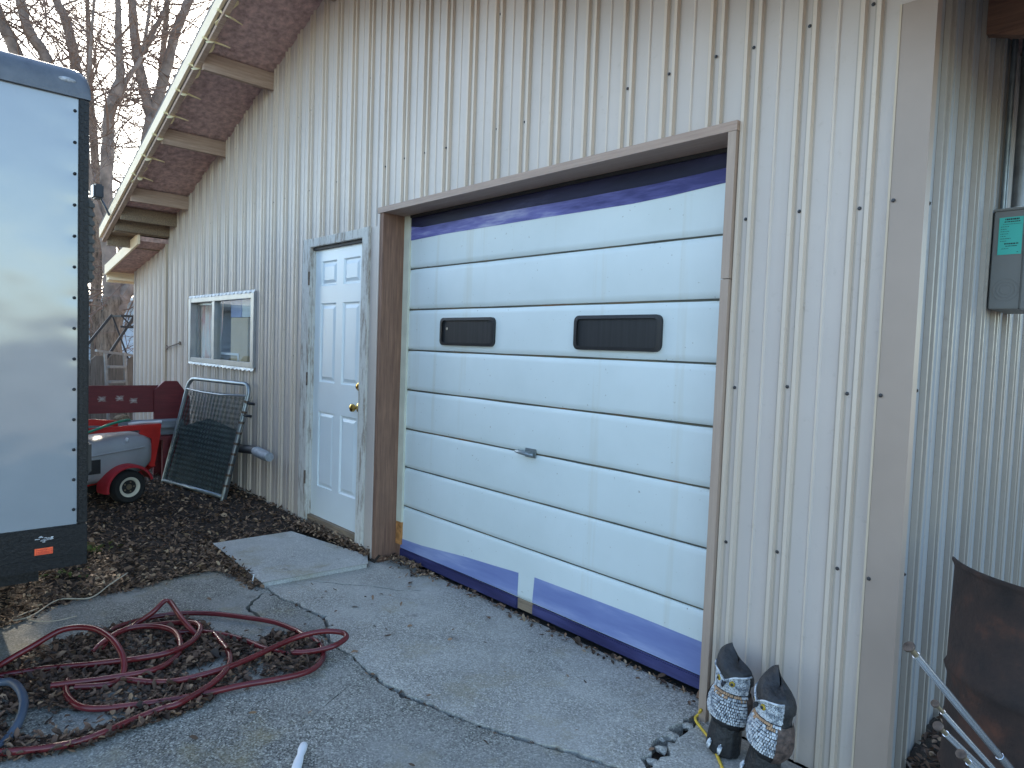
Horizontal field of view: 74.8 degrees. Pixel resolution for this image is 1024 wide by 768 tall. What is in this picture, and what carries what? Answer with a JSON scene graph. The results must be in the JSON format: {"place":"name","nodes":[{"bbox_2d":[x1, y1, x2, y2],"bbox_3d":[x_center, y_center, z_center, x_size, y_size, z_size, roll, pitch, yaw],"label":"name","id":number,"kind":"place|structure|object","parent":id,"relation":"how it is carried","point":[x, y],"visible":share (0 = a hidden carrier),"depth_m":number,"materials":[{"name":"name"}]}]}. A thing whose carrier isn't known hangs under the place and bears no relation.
{"place":"outdoors","nodes":[
{"label":"outdoors","id":0,"kind":"place"},
{"bbox_2d":[0,0,212,276],"label":"sky","id":1,"kind":"structure","parent":0,"point":[174,11],"materials":[{"name":"white"}]},
{"bbox_2d":[0,468,380,625],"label":"mulch bed","id":2,"kind":"object","parent":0,"point":[197,499],"visible":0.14,"depth_m":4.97,"materials":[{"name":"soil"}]},
{"bbox_2d":[0,50,94,586],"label":"cargo trailer","id":3,"kind":"object","parent":2,"relation":"on","point":[47,240],"visible":1,"depth_m":2.61,"materials":[{"name":"white metal"}]},
{"bbox_2d":[40,540,123,577],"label":"weeds","id":4,"kind":"object","parent":2,"relation":"on","point":[91,548],"visible":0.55,"depth_m":4.25,"materials":[{"name":"plant"}]},
{"bbox_2d":[88,354,132,419],"bbox_3d":[-5.372,0.146,9.536,6.430,1.169,0.072,-1,4,-43],"label":"board fence","id":5,"kind":"object","parent":2,"relation":"on","point":[96,370],"visible":0.02,"depth_m":9.28,"materials":[{"name":"brown wood"}]},
{"bbox_2d":[89,314,133,358],"bbox_3d":[-5.726,-0.170,10.016,1.473,1.733,0.595,-1,4,-43],"label":"steel trestle","id":6,"kind":"object","parent":2,"relation":"on","point":[127,326],"visible":0.37,"depth_m":9.76,"materials":[{"name":"grey metal"}]},
{"bbox_2d":[95,349,132,419],"bbox_3d":[-5.362,0.147,9.101,0.310,1.218,0.464,4,4,39],"label":"step ladder","id":7,"kind":"object","parent":2,"relation":"on","point":[124,367],"visible":0.46,"depth_m":9.04,"materials":[{"name":"metal"}]},
{"bbox_2d":[87,419,161,502],"bbox_3d":[-3.557,0.600,5.492,0.643,0.765,1.284,4,3,33],"label":"tow sprayer","id":8,"kind":"object","parent":2,"relation":"on","point":[123,460],"visible":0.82,"depth_m":5.57,"materials":[{"name":"red plastic"}]},
{"bbox_2d":[89,381,189,479],"bbox_3d":[-3.984,0.467,6.177,1.950,0.970,0.450,0,4,-40],"label":"garden bench","id":9,"kind":"object","parent":2,"relation":"on","point":[163,400],"visible":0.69,"depth_m":6.65,"materials":[{"name":"red paint"}]},
{"bbox_2d":[88,427,181,434],"bbox_3d":[-3.867,0.458,6.196,1.590,0.069,0.180,-1,4,-43],"label":"board","id":10,"kind":"object","parent":9,"relation":"on","point":[165,431],"depth_m":6.53,"materials":[{"name":"wood"}]},
{"bbox_2d":[88,418,183,427],"bbox_3d":[-3.846,0.389,6.128,1.530,0.069,0.180,-1,4,-43],"label":"board","id":11,"kind":"object","parent":10,"relation":"on","point":[168,423],"visible":0.14,"depth_m":6.47,"materials":[{"name":"wood"}]},
{"bbox_2d":[113,414,129,420],"bbox_3d":[-3.662,0.318,6.274,0.104,0.066,0.139,3,3,20],"label":"rag","id":12,"kind":"object","parent":11,"relation":"on","point":[119,417],"visible":0.76,"depth_m":6.24,"materials":[{"name":"beige fabric"}]},
{"bbox_2d":[168,418,240,498],"bbox_3d":[-2.812,0.648,6.100,1.044,0.660,0.140,4,4,36],"label":"sheet","id":13,"kind":"object","parent":2,"relation":"on","point":[205,449],"visible":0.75,"depth_m":6.08,"materials":[{"name":"black plastic"}]},
{"bbox_2d":[160,377,254,500],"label":"chain link gate","id":14,"kind":"structure","parent":2,"relation":"on","point":[238,432],"depth_m":6.03,"materials":[{"name":"metal"}]},
{"bbox_2d":[291,742,307,767],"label":"plastic handle","id":15,"kind":"object","parent":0,"point":[299,757],"visible":1,"depth_m":2.24,"materials":[{"name":"white plastic"}]},
{"bbox_2d":[0,531,807,767],"bbox_3d":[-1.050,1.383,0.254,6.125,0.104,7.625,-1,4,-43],"label":"concrete apron","id":16,"kind":"object","parent":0,"point":[621,716],"visible":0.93,"depth_m":2.76,"materials":[{"name":"grey concrete"}]},
{"bbox_2d":[0,678,28,747],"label":"blue hose","id":17,"kind":"object","parent":16,"relation":"on","point":[17,687],"visible":0.91,"depth_m":2.42,"materials":[{"name":"blue rubber"}]},
{"bbox_2d":[1,572,127,622],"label":"dry vine","id":18,"kind":"object","parent":16,"relation":"on","point":[62,599],"visible":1,"depth_m":3.40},
{"bbox_2d":[0,614,324,761],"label":"leaf litter","id":19,"kind":"object","parent":16,"relation":"on","point":[189,655],"visible":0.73,"depth_m":2.77,"materials":[{"name":"brown plant"}]},
{"bbox_2d":[0,598,348,755],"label":"garden hose","id":20,"kind":"object","parent":16,"relation":"on","point":[123,659],"visible":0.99,"depth_m":2.81,"materials":[{"name":"red rubber"}]},
{"bbox_2d":[0,520,698,765],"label":"scattered leaves","id":21,"kind":"object","parent":16,"relation":"on","point":[248,577],"visible":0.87,"depth_m":3.79,"materials":[{"name":"brown plant"}]},
{"bbox_2d":[694,708,723,767],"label":"extension cord","id":22,"kind":"object","parent":16,"relation":"on","point":[705,733],"visible":0.83,"depth_m":2.52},
{"bbox_2d":[706,642,753,758],"bbox_3d":[0.783,1.124,2.395,0.145,0.386,0.170,6,4,-39],"label":"owl decoy","id":23,"kind":"object","parent":16,"relation":"on","point":[729,700],"visible":0.98,"depth_m":2.35,"materials":[{"name":"grey plastic"}]},
{"bbox_2d":[739,665,796,767],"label":"owl decoy","id":24,"kind":"object","parent":16,"relation":"on","point":[770,731],"visible":1,"depth_m":2.17,"materials":[{"name":"grey plastic"}]},
{"bbox_2d":[905,706,943,767],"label":"wall foot litter","id":25,"kind":"object","parent":16,"relation":"on","point":[932,734],"depth_m":2.26,"materials":[{"name":"brown plant"}]},
{"bbox_2d":[903,641,1013,767],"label":"metal pole","id":26,"kind":"object","parent":16,"relation":"on","point":[910,647],"visible":1,"depth_m":1.55,"materials":[{"name":"silver metal"}]},
{"bbox_2d":[932,721,984,767],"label":"metal pole","id":27,"kind":"object","parent":16,"relation":"on","point":[938,726],"visible":1,"depth_m":1.32,"materials":[{"name":"silver metal"}]},
{"bbox_2d":[931,699,994,767],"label":"metal pole","id":28,"kind":"object","parent":16,"relation":"on","point":[935,703],"visible":1,"depth_m":1.44,"materials":[{"name":"silver metal"}]},
{"bbox_2d":[955,749,977,767],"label":"metal pole","id":29,"kind":"object","parent":16,"relation":"on","point":[960,754],"visible":1,"depth_m":1.23,"materials":[{"name":"silver metal"}]},
{"bbox_2d":[937,556,1023,767],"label":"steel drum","id":30,"kind":"object","parent":16,"relation":"on","point":[984,661],"visible":0.98,"depth_m":1.70,"materials":[{"name":"brown metal"}]},
{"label":"ground","id":31,"kind":"structure","parent":0,"visible":0},
{"bbox_2d":[0,0,184,359],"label":"bare tree","id":32,"kind":"object","parent":31,"relation":"on","point":[97,320],"visible":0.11,"depth_m":16.72,"materials":[{"name":"brown plant"}]},
{"bbox_2d":[0,0,200,170],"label":"bare tree","id":33,"kind":"object","parent":31,"relation":"on","point":[10,37],"visible":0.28,"depth_m":11.94,"materials":[{"name":"brown plant"}]},
{"bbox_2d":[0,1,53,44],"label":"power line","id":34,"kind":"object","parent":33,"relation":"attached to","point":[34,27],"visible":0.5,"depth_m":12.42,"materials":[{"name":"black plastic"}]},
{"bbox_2d":[0,0,211,183],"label":"bare tree","id":35,"kind":"object","parent":31,"relation":"on","point":[165,45],"visible":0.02,"depth_m":19.00,"materials":[{"name":"brown plant"}]},
{"bbox_2d":[0,0,212,359],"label":"bare tree","id":36,"kind":"object","parent":31,"relation":"on","point":[116,298],"visible":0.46,"depth_m":10.93,"materials":[{"name":"brown plant"}]},
{"bbox_2d":[88,283,133,359],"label":"neighbour house","id":37,"kind":"structure","parent":31,"relation":"on","point":[128,332],"depth_m":17.75,"materials":[{"name":"blue"}]},
{"bbox_2d":[105,233,167,419],"bbox_3d":[-2.537,-0.466,10.036,5.925,2.550,1.585,-1,4,-43],"label":"lean to","id":38,"kind":"object","parent":31,"relation":"on","point":[145,272],"visible":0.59,"depth_m":8.13,"materials":[{"name":"paint"}]},
{"bbox_2d":[99,0,1023,767],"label":"garage building","id":39,"kind":"structure","parent":31,"relation":"on","point":[679,342],"depth_m":3.00,"materials":[{"name":"paint"}]},
{"bbox_2d":[91,183,109,215],"bbox_3d":[-4.349,-1.942,7.076,0.146,0.325,0.201,-1,4,-43],"label":"floodlight","id":40,"kind":"object","parent":39,"relation":"attached to","point":[97,191],"visible":1,"depth_m":7.04,"materials":[{"name":"black plastic"}]},
{"bbox_2d":[131,167,152,182],"bbox_3d":[-3.582,-2.011,6.448,0.186,0.134,0.203,2,3,-6],"label":"dragonfly light","id":41,"kind":"object","parent":39,"relation":"attached to","point":[139,178],"visible":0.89,"depth_m":6.41,"materials":[{"name":"beige plastic"}]},
{"bbox_2d":[141,153,164,163],"bbox_3d":[-3.340,-2.104,6.185,0.186,0.134,0.203,3,3,8],"label":"dragonfly light","id":42,"kind":"object","parent":39,"relation":"attached to","point":[147,159],"visible":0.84,"depth_m":6.15,"materials":[{"name":"beige plastic"}]},
{"bbox_2d":[109,0,227,223],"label":"light cable","id":43,"kind":"object","parent":39,"relation":"attached to","point":[171,107],"visible":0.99,"depth_m":5.56,"materials":[{"name":"white plastic"}]},
{"bbox_2d":[165,341,180,349],"bbox_3d":[-3.773,-0.424,7.437,0.022,0.106,0.518,-1,4,-43],"label":"wall hook","id":44,"kind":"object","parent":39,"relation":"attached to","point":[167,347],"depth_m":7.43,"materials":[{"name":"grey metal"}]},
{"bbox_2d":[163,111,188,123],"bbox_3d":[-2.875,-2.290,5.681,0.186,0.134,0.203,3,3,13],"label":"dragonfly light","id":45,"kind":"object","parent":39,"relation":"attached to","point":[165,112],"visible":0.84,"depth_m":5.68,"materials":[{"name":"beige plastic"}]},
{"bbox_2d":[175,83,200,99],"bbox_3d":[-2.656,-2.379,5.446,0.203,0.134,0.186,3,3,13],"label":"dragonfly light","id":46,"kind":"object","parent":39,"relation":"attached to","point":[183,94],"visible":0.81,"depth_m":5.41,"materials":[{"name":"beige plastic"}]},
{"bbox_2d":[188,57,201,78],"bbox_3d":[-2.431,-2.467,5.199,0.186,0.134,0.203,3,3,17],"label":"dragonfly light","id":47,"kind":"object","parent":39,"relation":"attached to","point":[193,68],"visible":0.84,"depth_m":5.17,"materials":[{"name":"beige plastic"}]},
{"bbox_2d":[200,302,223,357],"bbox_3d":[-3.133,-0.476,6.922,0.031,0.800,0.720,-1,4,-44],"label":"curtain","id":48,"kind":"object","parent":39,"relation":"hanging from","point":[205,328],"visible":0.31,"depth_m":6.96,"materials":[{"name":"fabric"}]},
{"bbox_2d":[202,33,229,52],"bbox_3d":[-2.216,-2.553,4.967,0.186,0.134,0.203,3,3,16],"label":"dragonfly light","id":49,"kind":"object","parent":39,"relation":"attached to","point":[213,46],"visible":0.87,"depth_m":4.98,"materials":[{"name":"beige plastic"}]},
{"bbox_2d":[188,290,256,371],"bbox_3d":[-2.795,-0.516,6.453,0.096,0.720,1.740,-1,4,-43],"label":"window","id":50,"kind":"structure","parent":39,"relation":"in","point":[216,301],"depth_m":6.53,"materials":[{"name":"metal"}]},
{"bbox_2d":[215,1,242,25],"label":"dragonfly light","id":51,"kind":"object","parent":39,"relation":"attached to","point":[229,16],"visible":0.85,"depth_m":4.74,"materials":[{"name":"beige plastic"}]},
{"bbox_2d":[221,352,238,360],"bbox_3d":[-2.799,-0.096,6.540,0.004,0.425,0.660,-1,4,-43],"label":"white rail","id":52,"kind":"object","parent":39,"relation":"on","point":[226,353],"visible":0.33,"depth_m":6.40,"materials":[{"name":"plastic"}]},
{"bbox_2d":[238,444,273,461],"bbox_3d":[-2.275,0.560,5.748,0.086,0.105,1.012,0,4,-41],"label":"taped pipe","id":53,"kind":"object","parent":39,"relation":"attached to","point":[261,453],"visible":0.83,"depth_m":5.49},
{"bbox_2d":[304,243,361,532],"bbox_3d":[-1.273,0.009,4.807,0.109,2.013,0.767,-1,4,-43],"label":"entry door","id":54,"kind":"structure","parent":39,"relation":"in","point":[338,269],"depth_m":4.83,"materials":[{"name":"white metal"}]},
{"bbox_2d":[400,147,726,688],"bbox_3d":[0.092,0.020,3.544,0.106,2.404,2.383,-1,4,-43],"label":"overhead door","id":55,"kind":"structure","parent":39,"relation":"in","point":[562,341],"depth_m":3.29,"materials":[{"name":"metal"}]},
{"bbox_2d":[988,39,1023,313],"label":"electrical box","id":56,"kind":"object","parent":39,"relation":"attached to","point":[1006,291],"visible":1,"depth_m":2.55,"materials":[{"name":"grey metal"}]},
{"bbox_3d":[-2.697,0.521,6.795,0.481,0.935,1.860,-1,4,-43],"label":"workbench","id":57,"kind":"object","parent":39,"relation":"on","visible":0},
{"bbox_2d":[231,317,249,361],"bbox_3d":[-2.443,-0.275,6.418,0.350,0.700,0.420,-1,4,-43],"label":"cardboard box","id":58,"kind":"object","parent":57,"relation":"on","point":[240,336],"visible":0.29,"depth_m":6.26,"materials":[{"name":"beige cardboard"}]},
{"bbox_2d":[231,300,245,317],"bbox_3d":[-2.511,-0.722,6.446,0.285,0.175,0.270,-1,4,-43],"label":"carton","id":59,"kind":"object","parent":58,"relation":"on","point":[236,309],"visible":0.26,"depth_m":6.34,"materials":[{"name":"cardboard"}]},
{"bbox_2d":[242,299,250,317],"bbox_3d":[-2.304,-0.713,6.222,0.285,0.195,0.320,-1,4,-43],"label":"carton","id":60,"kind":"object","parent":58,"relation":"on","point":[246,308],"visible":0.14,"depth_m":6.17,"materials":[{"name":"white cardboard"}]}
]}

